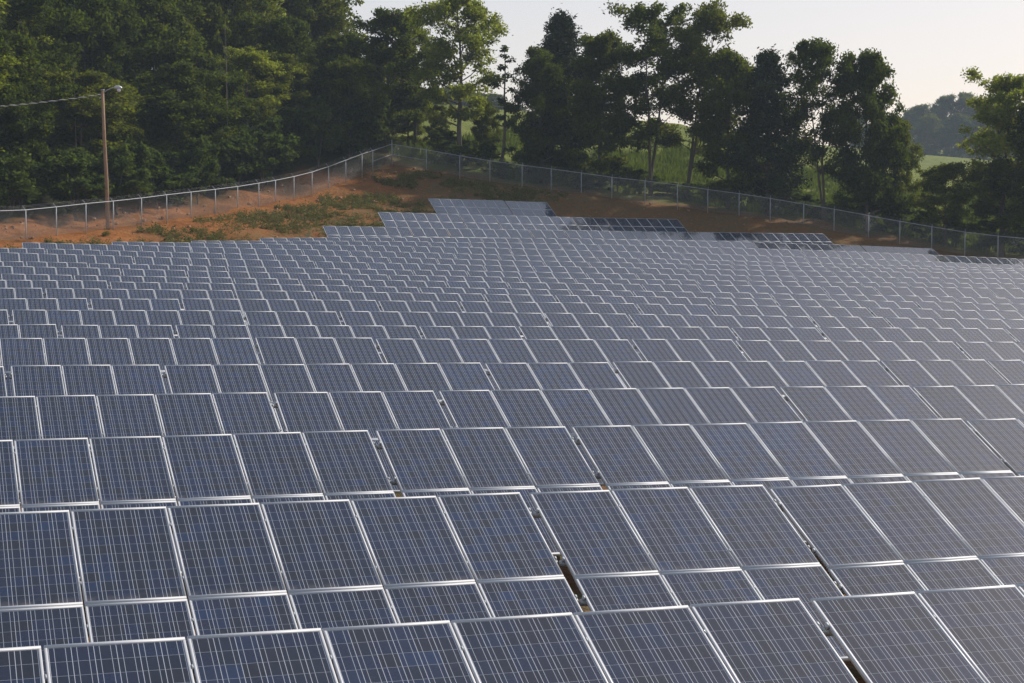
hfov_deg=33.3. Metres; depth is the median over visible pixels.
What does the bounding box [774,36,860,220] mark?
leafy tree
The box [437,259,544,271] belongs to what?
solar array
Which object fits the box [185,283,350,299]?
solar array
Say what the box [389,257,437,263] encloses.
solar array
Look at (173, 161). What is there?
shrub
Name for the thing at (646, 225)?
solar array
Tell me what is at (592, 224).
solar array
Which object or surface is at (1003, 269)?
solar array
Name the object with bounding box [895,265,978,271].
solar array
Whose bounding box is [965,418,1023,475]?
solar array
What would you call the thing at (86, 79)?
leafy tree
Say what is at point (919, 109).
leafy tree
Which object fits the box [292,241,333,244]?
solar array
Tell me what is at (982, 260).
solar array
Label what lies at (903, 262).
solar array
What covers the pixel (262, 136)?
shrub
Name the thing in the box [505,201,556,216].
solar array
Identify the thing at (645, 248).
solar array
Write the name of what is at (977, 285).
solar array
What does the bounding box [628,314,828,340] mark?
solar array
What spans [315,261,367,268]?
solar array
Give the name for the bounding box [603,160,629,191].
shrub
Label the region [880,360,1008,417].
solar array
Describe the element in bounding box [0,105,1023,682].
ground
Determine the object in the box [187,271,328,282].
solar array
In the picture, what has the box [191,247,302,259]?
solar array
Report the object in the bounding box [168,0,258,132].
leafy tree
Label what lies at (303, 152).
shrub
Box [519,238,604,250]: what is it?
solar array
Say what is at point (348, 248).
solar array
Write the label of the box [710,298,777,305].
solar array
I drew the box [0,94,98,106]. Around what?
service cable
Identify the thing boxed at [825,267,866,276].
solar array
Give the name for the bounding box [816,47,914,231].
leafy tree
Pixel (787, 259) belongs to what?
solar array
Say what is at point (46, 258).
solar array
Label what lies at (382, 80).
leafy tree
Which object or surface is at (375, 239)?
solar array
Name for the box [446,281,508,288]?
solar array
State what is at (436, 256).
solar array
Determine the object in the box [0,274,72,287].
solar array
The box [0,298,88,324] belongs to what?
solar array
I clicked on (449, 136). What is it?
shrub
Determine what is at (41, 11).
leafy tree
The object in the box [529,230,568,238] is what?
solar array
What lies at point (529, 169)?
shrub
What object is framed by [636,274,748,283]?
solar array
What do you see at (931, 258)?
solar array
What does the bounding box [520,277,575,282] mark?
solar array
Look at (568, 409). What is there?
solar array
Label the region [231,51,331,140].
leafy tree
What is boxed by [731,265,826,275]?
solar array
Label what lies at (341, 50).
leafy tree
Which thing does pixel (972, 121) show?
leafy tree
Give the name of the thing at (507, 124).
leafy tree
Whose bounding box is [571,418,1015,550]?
solar array
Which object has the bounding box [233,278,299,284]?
solar array
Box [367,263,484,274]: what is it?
solar array
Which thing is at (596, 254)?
solar array
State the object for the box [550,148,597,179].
shrub
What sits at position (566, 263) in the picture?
solar array
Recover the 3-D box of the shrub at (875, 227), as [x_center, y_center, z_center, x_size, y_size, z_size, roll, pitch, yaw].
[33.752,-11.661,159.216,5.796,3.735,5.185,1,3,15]
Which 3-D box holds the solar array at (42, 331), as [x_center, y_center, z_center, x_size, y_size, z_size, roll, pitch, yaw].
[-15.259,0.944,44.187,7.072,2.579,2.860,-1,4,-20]
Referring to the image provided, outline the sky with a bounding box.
[308,0,1023,147]
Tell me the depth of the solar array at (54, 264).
86.76 m
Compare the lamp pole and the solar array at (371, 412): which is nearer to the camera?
the solar array at (371, 412)
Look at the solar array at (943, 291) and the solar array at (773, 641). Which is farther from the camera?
the solar array at (943, 291)
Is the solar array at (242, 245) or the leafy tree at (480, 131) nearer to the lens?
the solar array at (242, 245)
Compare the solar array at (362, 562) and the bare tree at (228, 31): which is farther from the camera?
the bare tree at (228, 31)
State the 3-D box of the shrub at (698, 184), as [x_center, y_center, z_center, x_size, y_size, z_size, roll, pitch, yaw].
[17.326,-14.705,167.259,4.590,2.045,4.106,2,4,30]
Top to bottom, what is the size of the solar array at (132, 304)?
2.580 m
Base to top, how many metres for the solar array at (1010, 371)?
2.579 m
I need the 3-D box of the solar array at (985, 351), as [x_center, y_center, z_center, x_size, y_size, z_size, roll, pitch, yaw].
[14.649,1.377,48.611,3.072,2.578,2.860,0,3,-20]
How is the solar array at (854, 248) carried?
on the ground at (716, 219)
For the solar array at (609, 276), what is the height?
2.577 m
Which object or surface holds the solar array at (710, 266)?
on the ground at (716, 219)
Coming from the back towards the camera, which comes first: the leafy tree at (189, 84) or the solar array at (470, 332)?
the leafy tree at (189, 84)
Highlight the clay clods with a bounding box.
[1,157,831,244]
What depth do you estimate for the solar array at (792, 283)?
94.52 m
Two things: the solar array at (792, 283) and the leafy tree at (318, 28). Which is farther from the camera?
the leafy tree at (318, 28)
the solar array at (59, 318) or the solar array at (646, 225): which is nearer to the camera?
the solar array at (59, 318)
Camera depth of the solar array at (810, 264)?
121.72 m
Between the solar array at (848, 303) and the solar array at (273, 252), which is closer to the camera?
the solar array at (848, 303)
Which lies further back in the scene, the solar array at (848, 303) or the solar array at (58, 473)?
the solar array at (848, 303)
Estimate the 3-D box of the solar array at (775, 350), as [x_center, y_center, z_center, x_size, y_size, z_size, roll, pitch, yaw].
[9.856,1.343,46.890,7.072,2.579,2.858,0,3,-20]
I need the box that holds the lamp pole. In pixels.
[99,85,121,229]
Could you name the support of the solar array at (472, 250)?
on the ground at (716, 219)
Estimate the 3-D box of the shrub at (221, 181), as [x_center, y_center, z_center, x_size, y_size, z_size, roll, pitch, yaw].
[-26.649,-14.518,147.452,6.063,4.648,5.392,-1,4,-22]
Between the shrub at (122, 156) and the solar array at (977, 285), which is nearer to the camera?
the solar array at (977, 285)
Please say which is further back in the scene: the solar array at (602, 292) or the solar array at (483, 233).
the solar array at (483, 233)
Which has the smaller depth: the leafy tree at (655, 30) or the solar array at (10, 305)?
the solar array at (10, 305)
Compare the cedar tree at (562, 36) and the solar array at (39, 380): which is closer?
the solar array at (39, 380)
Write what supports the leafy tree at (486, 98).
on the ground at (716, 219)
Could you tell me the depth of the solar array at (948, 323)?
62.93 m
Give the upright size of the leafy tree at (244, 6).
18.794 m
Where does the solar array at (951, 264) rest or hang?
on the ground at (716, 219)
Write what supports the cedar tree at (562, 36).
on the ground at (716, 219)
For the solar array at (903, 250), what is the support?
on the ground at (716, 219)
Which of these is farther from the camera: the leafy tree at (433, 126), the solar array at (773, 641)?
the leafy tree at (433, 126)
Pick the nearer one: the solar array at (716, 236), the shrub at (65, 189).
the shrub at (65, 189)
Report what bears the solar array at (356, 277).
on the ground at (716, 219)
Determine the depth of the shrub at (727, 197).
162.11 m
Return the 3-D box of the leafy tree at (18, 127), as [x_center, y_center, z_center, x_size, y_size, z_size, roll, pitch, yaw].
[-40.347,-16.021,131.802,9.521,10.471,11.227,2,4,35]
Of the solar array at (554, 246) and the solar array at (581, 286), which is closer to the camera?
the solar array at (581, 286)
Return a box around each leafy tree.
[0,0,64,71]
[0,16,6,68]
[0,29,80,191]
[0,52,28,151]
[0,69,58,159]
[1,0,91,158]
[35,69,137,179]
[42,0,153,147]
[65,72,172,178]
[72,0,163,137]
[102,0,228,148]
[125,61,241,174]
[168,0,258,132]
[174,1,222,71]
[179,69,259,167]
[188,0,285,97]
[203,0,293,123]
[209,45,306,128]
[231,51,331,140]
[241,14,341,140]
[266,0,368,91]
[282,0,364,90]
[294,33,377,120]
[319,55,392,154]
[340,6,434,148]
[344,80,403,148]
[361,52,421,128]
[382,4,447,144]
[390,90,427,143]
[403,0,513,167]
[421,104,451,146]
[433,87,464,104]
[443,87,477,106]
[462,94,497,108]
[469,100,502,161]
[484,93,506,109]
[487,45,521,178]
[493,103,527,109]
[501,42,574,182]
[547,26,651,188]
[599,0,708,195]
[648,0,752,193]
[687,44,781,208]
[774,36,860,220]
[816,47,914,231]
[847,118,868,146]
[867,115,926,229]
[901,104,940,154]
[902,110,922,152]
[908,160,996,245]
[913,113,950,155]
[926,102,949,154]
[935,92,961,154]
[938,113,974,157]
[950,91,977,157]
[951,66,1023,255]
[964,96,982,158]
[967,157,1023,255]
[968,112,996,159]
[986,89,1023,221]
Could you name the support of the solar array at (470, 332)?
on the ground at (716, 219)
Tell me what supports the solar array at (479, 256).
on the ground at (716, 219)
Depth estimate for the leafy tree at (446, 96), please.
441.93 m
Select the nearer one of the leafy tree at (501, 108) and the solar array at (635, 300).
the solar array at (635, 300)
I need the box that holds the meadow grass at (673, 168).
[382,124,1023,254]
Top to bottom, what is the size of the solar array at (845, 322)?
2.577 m
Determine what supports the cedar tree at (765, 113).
on the ground at (716, 219)
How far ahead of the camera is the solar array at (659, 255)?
124.02 m
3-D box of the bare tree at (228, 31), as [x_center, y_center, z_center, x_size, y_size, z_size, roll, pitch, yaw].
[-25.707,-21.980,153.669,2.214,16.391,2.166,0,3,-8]
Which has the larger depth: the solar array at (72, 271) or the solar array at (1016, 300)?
the solar array at (1016, 300)
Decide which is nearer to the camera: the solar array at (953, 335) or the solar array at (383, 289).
the solar array at (953, 335)
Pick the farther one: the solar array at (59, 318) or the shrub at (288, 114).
the shrub at (288, 114)
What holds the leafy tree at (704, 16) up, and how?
on the ground at (716, 219)
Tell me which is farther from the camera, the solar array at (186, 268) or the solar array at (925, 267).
the solar array at (925, 267)
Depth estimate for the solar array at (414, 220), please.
141.73 m
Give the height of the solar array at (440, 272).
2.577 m
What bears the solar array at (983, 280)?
on the ground at (716, 219)
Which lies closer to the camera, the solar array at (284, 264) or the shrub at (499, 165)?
the solar array at (284, 264)
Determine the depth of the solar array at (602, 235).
141.51 m
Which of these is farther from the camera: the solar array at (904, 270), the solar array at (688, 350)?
the solar array at (904, 270)
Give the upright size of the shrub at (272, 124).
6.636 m
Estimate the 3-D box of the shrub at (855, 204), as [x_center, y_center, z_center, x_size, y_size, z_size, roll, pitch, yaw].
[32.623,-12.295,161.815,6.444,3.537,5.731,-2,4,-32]
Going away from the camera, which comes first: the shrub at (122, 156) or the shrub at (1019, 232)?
the shrub at (122, 156)
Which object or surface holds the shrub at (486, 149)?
on the ground at (716, 219)
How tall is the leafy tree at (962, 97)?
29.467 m
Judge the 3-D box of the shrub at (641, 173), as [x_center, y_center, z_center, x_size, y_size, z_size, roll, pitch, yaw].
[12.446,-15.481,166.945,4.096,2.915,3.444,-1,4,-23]
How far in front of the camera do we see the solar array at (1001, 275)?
112.77 m
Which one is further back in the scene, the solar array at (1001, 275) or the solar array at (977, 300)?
the solar array at (1001, 275)
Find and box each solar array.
[0,248,44,259]
[0,252,132,266]
[0,261,23,273]
[0,266,120,278]
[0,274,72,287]
[0,280,107,297]
[0,288,43,309]
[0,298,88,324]
[0,310,8,324]
[0,324,57,362]
[0,338,259,395]
[0,366,6,396]
[0,392,281,505]
[0,430,395,580]
[0,492,582,682]
[0,598,857,682]
[9,365,165,434]
[11,310,244,337]
[22,242,139,253]
[26,261,87,274]
[45,288,234,309]
[46,249,100,260]
[60,325,175,361]
[73,275,232,289]
[88,263,226,278]
[90,298,180,324]
[101,250,222,265]
[109,282,184,297]
[111,242,219,252]
[122,269,185,279]
[133,257,189,266]
[141,245,190,252]
[164,363,494,431]
[175,325,421,363]
[181,298,379,324]
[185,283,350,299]
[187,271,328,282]
[190,258,315,272]
[191,241,290,248]
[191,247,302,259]
[221,243,266,248]
[223,253,274,259]
[227,266,284,272]
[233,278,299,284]
[235,290,313,299]
[244,311,340,325]
[255,337,383,364]
[259,237,352,244]
[267,244,369,255]
[274,391,452,492]
[275,255,389,268]
[285,268,412,277]
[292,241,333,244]
[300,279,446,292]
[302,249,349,256]
[313,291,485,311]
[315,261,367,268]
[323,226,412,238]
[329,274,388,279]
[334,241,430,251]
[339,311,548,338]
[349,251,454,263]
[350,286,418,292]
[353,237,392,240]
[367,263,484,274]
[369,245,413,251]
[375,426,601,567]
[376,339,641,389]
[378,212,466,229]
[378,301,461,311]
[388,275,520,288]
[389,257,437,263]
[393,237,481,246]
[410,228,450,237]
[413,246,511,259]
[413,270,467,275]
[419,287,570,301]
[419,326,521,338]
[428,198,513,220]
[429,242,470,246]
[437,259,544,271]
[439,387,802,485]
[446,228,532,242]
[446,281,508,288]
[454,253,499,259]
[459,214,500,228]
[460,301,640,326]
[467,271,587,280]
[470,242,561,255]
[481,238,519,242]
[484,265,533,271]
[484,294,555,301]
[485,362,624,389]
[494,215,578,234]
[498,255,597,266]
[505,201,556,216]
[507,282,643,294]
[510,248,552,255]
[518,326,749,360]
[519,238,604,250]
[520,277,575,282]
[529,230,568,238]
[529,485,849,661]
[533,266,643,278]
[543,261,589,266]
[544,313,633,326]
[551,249,644,262]
[555,295,715,314]
[560,244,600,250]
[564,230,647,244]
[570,290,633,295]
[571,217,612,230]
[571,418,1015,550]
[575,278,701,291]
[586,273,637,278]
[588,262,690,274]
[597,257,639,262]
[598,244,686,258]
[603,239,640,244]
[605,218,687,235]
[612,361,899,421]
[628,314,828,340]
[631,339,747,361]
[632,291,778,305]
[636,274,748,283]
[636,304,713,314]
[638,258,732,268]
[639,240,723,253]
[641,268,689,274]
[641,284,700,291]
[642,252,683,258]
[643,232,681,239]
[677,232,757,248]
[681,253,770,264]
[683,246,722,253]
[687,269,797,281]
[689,264,733,269]
[696,280,749,285]
[698,285,829,297]
[709,305,873,327]
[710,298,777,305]
[719,241,756,248]
[719,247,808,262]
[731,261,771,265]
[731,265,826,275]
[731,327,826,340]
[735,340,969,385]
[747,275,796,281]
[747,281,862,294]
[752,233,833,249]
[753,242,832,256]
[767,256,807,262]
[768,476,1023,595]
[770,262,859,269]
[770,293,829,299]
[774,299,919,316]
[779,386,939,421]
[789,271,835,276]
[793,276,900,284]
[800,250,839,257]
[804,257,889,264]
[810,316,891,327]
[810,584,1023,682]
[818,327,1016,359]
[822,286,879,294]
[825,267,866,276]
[828,294,957,308]
[829,244,865,251]
[832,271,931,277]
[835,251,916,260]
[858,264,895,267]
[860,282,909,294]
[862,246,938,260]
[865,268,954,277]
[868,308,939,327]
[874,287,996,299]
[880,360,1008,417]
[885,318,1023,337]
[886,260,923,267]
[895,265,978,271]
[897,277,943,285]
[908,283,1015,297]
[911,254,949,265]
[912,384,1023,473]
[915,301,978,309]
[921,261,1000,267]
[928,272,971,277]
[933,310,1023,318]
[940,278,1023,283]
[944,255,1022,264]
[954,269,992,277]
[954,297,1011,303]
[955,342,1023,380]
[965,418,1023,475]
[968,273,1023,278]
[974,304,1023,310]
[978,267,1013,270]
[987,360,1023,383]
[988,288,1023,297]
[991,270,1023,272]
[998,264,1023,268]
[1004,328,1023,341]
[1006,298,1023,303]
[1013,284,1023,287]
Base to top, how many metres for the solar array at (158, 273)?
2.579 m
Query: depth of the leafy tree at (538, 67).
168.33 m
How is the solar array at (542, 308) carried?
on the ground at (716, 219)
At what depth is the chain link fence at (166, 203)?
135.50 m
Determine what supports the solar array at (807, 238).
on the ground at (716, 219)
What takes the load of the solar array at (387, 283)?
on the ground at (716, 219)
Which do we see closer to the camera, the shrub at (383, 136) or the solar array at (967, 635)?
the solar array at (967, 635)
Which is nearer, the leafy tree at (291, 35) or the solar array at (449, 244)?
the solar array at (449, 244)
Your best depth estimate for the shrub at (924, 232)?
157.61 m
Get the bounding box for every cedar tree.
[527,7,606,178]
[722,44,817,215]
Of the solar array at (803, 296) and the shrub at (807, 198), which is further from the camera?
the shrub at (807, 198)
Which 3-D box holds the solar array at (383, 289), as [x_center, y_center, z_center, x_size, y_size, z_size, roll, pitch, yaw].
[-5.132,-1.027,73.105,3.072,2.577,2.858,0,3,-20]
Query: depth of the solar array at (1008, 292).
91.78 m
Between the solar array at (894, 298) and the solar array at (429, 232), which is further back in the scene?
the solar array at (429, 232)
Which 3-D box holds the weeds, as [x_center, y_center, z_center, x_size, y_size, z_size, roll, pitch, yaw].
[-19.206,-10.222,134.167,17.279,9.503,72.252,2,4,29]
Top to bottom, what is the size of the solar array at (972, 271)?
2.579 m
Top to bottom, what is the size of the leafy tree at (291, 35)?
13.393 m
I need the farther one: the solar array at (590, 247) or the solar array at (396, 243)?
the solar array at (590, 247)
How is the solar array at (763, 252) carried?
on the ground at (716, 219)
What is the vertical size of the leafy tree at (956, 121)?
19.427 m
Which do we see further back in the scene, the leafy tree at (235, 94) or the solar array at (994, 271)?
the leafy tree at (235, 94)
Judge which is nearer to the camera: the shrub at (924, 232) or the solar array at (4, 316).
the solar array at (4, 316)
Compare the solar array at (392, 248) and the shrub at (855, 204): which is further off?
the shrub at (855, 204)
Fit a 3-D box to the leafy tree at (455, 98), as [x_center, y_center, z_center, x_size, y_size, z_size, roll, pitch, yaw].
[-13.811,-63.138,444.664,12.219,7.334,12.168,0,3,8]
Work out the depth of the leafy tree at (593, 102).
165.20 m
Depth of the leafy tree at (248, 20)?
171.63 m
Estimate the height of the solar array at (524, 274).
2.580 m
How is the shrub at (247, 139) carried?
on the ground at (716, 219)
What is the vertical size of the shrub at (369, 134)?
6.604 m
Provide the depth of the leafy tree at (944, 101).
649.04 m
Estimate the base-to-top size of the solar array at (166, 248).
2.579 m
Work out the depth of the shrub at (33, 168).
128.39 m
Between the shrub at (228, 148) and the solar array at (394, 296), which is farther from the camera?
the shrub at (228, 148)
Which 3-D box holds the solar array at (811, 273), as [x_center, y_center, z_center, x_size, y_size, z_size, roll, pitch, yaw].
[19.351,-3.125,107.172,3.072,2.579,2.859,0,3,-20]
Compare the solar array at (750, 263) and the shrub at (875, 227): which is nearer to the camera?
the solar array at (750, 263)
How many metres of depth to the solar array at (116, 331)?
46.87 m
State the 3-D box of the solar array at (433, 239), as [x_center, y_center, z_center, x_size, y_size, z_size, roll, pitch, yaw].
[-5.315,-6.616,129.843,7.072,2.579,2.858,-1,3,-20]
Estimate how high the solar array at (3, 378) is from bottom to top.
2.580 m
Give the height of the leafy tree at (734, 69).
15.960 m
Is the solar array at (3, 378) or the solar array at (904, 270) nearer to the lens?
the solar array at (3, 378)
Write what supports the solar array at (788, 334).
on the ground at (716, 219)
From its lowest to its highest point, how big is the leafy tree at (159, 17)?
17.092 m
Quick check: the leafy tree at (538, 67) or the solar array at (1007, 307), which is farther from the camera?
the leafy tree at (538, 67)
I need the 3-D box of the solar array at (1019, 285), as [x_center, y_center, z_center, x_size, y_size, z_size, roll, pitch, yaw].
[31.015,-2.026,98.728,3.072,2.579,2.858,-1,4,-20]
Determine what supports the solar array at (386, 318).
on the ground at (716, 219)
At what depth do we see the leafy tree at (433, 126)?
177.71 m
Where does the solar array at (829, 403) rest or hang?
on the ground at (716, 219)
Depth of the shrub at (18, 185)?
124.25 m
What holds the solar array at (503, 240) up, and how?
on the ground at (716, 219)
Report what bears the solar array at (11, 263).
on the ground at (716, 219)
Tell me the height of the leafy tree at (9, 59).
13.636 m
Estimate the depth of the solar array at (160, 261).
94.27 m
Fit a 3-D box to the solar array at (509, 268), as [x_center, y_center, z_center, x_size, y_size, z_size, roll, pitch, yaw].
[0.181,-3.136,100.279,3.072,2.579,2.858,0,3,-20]
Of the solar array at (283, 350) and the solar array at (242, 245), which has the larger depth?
the solar array at (242, 245)
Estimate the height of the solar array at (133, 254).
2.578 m
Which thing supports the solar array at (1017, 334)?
on the ground at (716, 219)
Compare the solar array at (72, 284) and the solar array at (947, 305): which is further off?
the solar array at (947, 305)
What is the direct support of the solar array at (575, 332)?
on the ground at (716, 219)
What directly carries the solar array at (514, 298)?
on the ground at (716, 219)
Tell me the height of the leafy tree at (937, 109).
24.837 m
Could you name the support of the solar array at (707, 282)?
on the ground at (716, 219)
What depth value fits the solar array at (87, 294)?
64.57 m
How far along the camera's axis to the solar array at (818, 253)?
135.03 m
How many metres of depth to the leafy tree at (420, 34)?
178.76 m
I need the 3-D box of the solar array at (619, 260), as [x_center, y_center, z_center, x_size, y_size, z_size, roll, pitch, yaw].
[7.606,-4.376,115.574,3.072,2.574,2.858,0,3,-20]
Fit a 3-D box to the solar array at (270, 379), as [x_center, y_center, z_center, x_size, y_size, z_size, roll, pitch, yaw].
[-3.547,1.843,35.756,7.072,2.580,2.858,0,3,-20]
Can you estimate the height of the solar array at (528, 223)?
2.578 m
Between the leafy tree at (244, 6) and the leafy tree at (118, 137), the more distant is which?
the leafy tree at (244, 6)
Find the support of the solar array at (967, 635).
on the ground at (716, 219)
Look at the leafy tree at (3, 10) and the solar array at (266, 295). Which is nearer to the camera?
the solar array at (266, 295)
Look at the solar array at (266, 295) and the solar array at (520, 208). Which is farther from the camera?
the solar array at (520, 208)
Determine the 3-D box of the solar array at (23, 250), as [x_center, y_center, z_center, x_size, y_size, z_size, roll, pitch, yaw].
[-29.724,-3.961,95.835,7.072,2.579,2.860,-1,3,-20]
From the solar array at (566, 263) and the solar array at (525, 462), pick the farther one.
the solar array at (566, 263)
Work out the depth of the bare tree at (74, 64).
138.92 m
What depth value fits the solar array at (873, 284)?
96.28 m
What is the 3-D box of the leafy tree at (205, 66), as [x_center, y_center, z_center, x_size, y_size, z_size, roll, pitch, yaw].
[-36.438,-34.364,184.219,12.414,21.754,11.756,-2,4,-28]
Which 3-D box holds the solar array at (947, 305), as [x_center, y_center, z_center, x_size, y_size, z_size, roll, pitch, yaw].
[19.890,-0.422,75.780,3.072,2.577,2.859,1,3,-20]
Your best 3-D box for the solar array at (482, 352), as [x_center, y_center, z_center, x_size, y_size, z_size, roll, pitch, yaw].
[0.265,1.293,43.441,7.072,2.579,2.859,0,3,-20]
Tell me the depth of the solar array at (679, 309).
65.60 m
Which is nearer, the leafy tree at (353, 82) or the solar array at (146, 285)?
the solar array at (146, 285)
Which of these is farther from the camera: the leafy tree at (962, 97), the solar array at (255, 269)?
the leafy tree at (962, 97)
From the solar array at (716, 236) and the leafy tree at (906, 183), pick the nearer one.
the solar array at (716, 236)
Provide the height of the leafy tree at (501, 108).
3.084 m
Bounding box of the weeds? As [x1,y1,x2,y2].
[0,168,567,248]
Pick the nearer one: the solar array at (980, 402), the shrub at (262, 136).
the solar array at (980, 402)
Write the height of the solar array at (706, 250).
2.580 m
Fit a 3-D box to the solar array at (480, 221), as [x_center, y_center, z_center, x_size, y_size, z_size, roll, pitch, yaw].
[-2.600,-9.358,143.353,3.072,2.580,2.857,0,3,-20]
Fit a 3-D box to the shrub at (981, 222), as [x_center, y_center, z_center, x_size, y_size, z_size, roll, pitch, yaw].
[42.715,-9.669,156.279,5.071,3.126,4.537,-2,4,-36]
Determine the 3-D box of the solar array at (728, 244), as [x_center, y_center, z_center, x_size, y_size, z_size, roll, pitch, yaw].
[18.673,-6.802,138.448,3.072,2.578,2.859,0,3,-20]
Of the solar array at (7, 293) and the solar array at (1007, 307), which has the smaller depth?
the solar array at (7, 293)
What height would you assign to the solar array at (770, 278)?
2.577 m
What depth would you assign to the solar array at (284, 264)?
95.96 m
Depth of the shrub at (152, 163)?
138.21 m
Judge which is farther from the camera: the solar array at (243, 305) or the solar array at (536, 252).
the solar array at (536, 252)
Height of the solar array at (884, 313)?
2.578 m
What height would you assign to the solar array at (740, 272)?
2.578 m
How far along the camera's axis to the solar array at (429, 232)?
136.33 m
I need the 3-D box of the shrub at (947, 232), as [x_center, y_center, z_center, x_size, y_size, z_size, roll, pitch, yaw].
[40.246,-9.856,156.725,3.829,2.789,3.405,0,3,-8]
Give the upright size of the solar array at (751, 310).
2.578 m
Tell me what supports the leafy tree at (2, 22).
on the ground at (716, 219)
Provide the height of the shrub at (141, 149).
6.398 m
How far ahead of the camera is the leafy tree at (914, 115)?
647.93 m
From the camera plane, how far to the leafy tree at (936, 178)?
155.02 m
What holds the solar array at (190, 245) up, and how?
on the ground at (716, 219)
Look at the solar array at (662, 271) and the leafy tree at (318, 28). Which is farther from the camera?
the leafy tree at (318, 28)
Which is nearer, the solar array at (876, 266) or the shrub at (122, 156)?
the solar array at (876, 266)
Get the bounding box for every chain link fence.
[0,144,391,240]
[391,140,1023,258]
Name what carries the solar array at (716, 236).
on the ground at (716, 219)
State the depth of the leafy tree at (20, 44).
132.84 m
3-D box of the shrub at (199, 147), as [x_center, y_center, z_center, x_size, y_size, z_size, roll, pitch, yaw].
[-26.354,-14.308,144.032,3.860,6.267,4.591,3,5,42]
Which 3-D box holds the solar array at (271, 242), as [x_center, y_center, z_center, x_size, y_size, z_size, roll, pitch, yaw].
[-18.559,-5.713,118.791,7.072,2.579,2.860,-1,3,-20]
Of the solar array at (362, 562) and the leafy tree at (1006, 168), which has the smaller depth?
the solar array at (362, 562)
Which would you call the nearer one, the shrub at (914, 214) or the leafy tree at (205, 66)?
the shrub at (914, 214)
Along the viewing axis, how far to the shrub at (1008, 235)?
154.45 m
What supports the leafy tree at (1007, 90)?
on the ground at (716, 219)
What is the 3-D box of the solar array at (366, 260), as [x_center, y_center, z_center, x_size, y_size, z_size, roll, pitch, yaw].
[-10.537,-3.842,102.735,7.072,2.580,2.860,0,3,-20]
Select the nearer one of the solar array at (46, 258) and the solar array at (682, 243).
the solar array at (46, 258)
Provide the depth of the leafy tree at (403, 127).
180.27 m
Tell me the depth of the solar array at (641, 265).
110.58 m
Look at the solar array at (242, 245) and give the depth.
113.82 m
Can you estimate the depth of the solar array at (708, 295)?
79.28 m
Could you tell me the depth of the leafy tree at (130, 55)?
155.61 m
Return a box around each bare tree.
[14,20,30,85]
[64,55,84,147]
[214,7,237,164]
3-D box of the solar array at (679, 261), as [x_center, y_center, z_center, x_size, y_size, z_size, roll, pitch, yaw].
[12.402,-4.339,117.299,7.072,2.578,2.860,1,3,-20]
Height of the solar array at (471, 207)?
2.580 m
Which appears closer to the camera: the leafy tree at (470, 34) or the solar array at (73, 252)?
the solar array at (73, 252)
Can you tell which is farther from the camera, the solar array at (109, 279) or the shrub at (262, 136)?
the shrub at (262, 136)
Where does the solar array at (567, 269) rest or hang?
on the ground at (716, 219)
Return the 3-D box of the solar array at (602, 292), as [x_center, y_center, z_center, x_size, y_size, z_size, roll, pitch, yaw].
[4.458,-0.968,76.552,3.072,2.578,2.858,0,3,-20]
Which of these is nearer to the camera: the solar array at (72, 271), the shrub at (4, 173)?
the solar array at (72, 271)
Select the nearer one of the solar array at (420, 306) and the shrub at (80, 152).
the solar array at (420, 306)
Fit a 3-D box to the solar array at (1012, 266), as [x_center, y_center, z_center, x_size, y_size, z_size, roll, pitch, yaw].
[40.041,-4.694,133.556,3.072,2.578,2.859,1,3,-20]
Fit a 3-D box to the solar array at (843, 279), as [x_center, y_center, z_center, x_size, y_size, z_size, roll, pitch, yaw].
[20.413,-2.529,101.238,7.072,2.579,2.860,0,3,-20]
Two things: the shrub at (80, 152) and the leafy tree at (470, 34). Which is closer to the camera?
the shrub at (80, 152)
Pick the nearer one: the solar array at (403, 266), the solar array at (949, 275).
the solar array at (403, 266)
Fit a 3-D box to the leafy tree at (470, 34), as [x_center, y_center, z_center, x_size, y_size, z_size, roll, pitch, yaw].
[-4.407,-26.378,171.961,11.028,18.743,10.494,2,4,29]
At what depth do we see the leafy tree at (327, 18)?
186.01 m
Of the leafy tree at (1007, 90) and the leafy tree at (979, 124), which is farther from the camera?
the leafy tree at (979, 124)
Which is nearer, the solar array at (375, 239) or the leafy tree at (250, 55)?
the solar array at (375, 239)
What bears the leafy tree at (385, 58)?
on the ground at (716, 219)
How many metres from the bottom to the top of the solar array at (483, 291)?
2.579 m
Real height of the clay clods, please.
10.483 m
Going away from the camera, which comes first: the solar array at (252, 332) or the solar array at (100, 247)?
the solar array at (252, 332)
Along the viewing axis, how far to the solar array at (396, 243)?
123.25 m
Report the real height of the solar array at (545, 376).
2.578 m
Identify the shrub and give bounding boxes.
[0,151,42,216]
[0,162,9,205]
[2,152,57,209]
[28,146,96,208]
[35,152,115,220]
[64,142,152,214]
[113,136,167,208]
[132,158,200,206]
[145,147,200,203]
[169,149,235,194]
[174,135,221,204]
[202,140,249,190]
[222,134,262,189]
[229,127,299,190]
[232,115,299,184]
[268,105,310,168]
[268,129,318,173]
[344,95,392,152]
[368,125,392,142]
[424,127,471,160]
[437,143,480,170]
[467,141,499,169]
[480,161,514,178]
[512,155,546,177]
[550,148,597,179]
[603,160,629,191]
[620,167,664,193]
[644,182,697,195]
[664,181,704,198]
[716,182,742,205]
[754,186,803,210]
[783,192,829,216]
[827,196,879,224]
[841,198,904,230]
[883,205,923,233]
[912,210,939,238]
[934,221,969,242]
[948,219,999,250]
[983,217,1023,252]
[1007,225,1023,251]
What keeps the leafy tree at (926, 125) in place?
on the ground at (716, 219)
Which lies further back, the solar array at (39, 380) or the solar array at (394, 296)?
the solar array at (394, 296)
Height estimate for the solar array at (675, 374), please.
2.579 m
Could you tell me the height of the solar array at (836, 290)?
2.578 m
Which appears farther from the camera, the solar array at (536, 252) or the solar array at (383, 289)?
the solar array at (536, 252)
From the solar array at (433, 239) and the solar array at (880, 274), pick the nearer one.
the solar array at (880, 274)

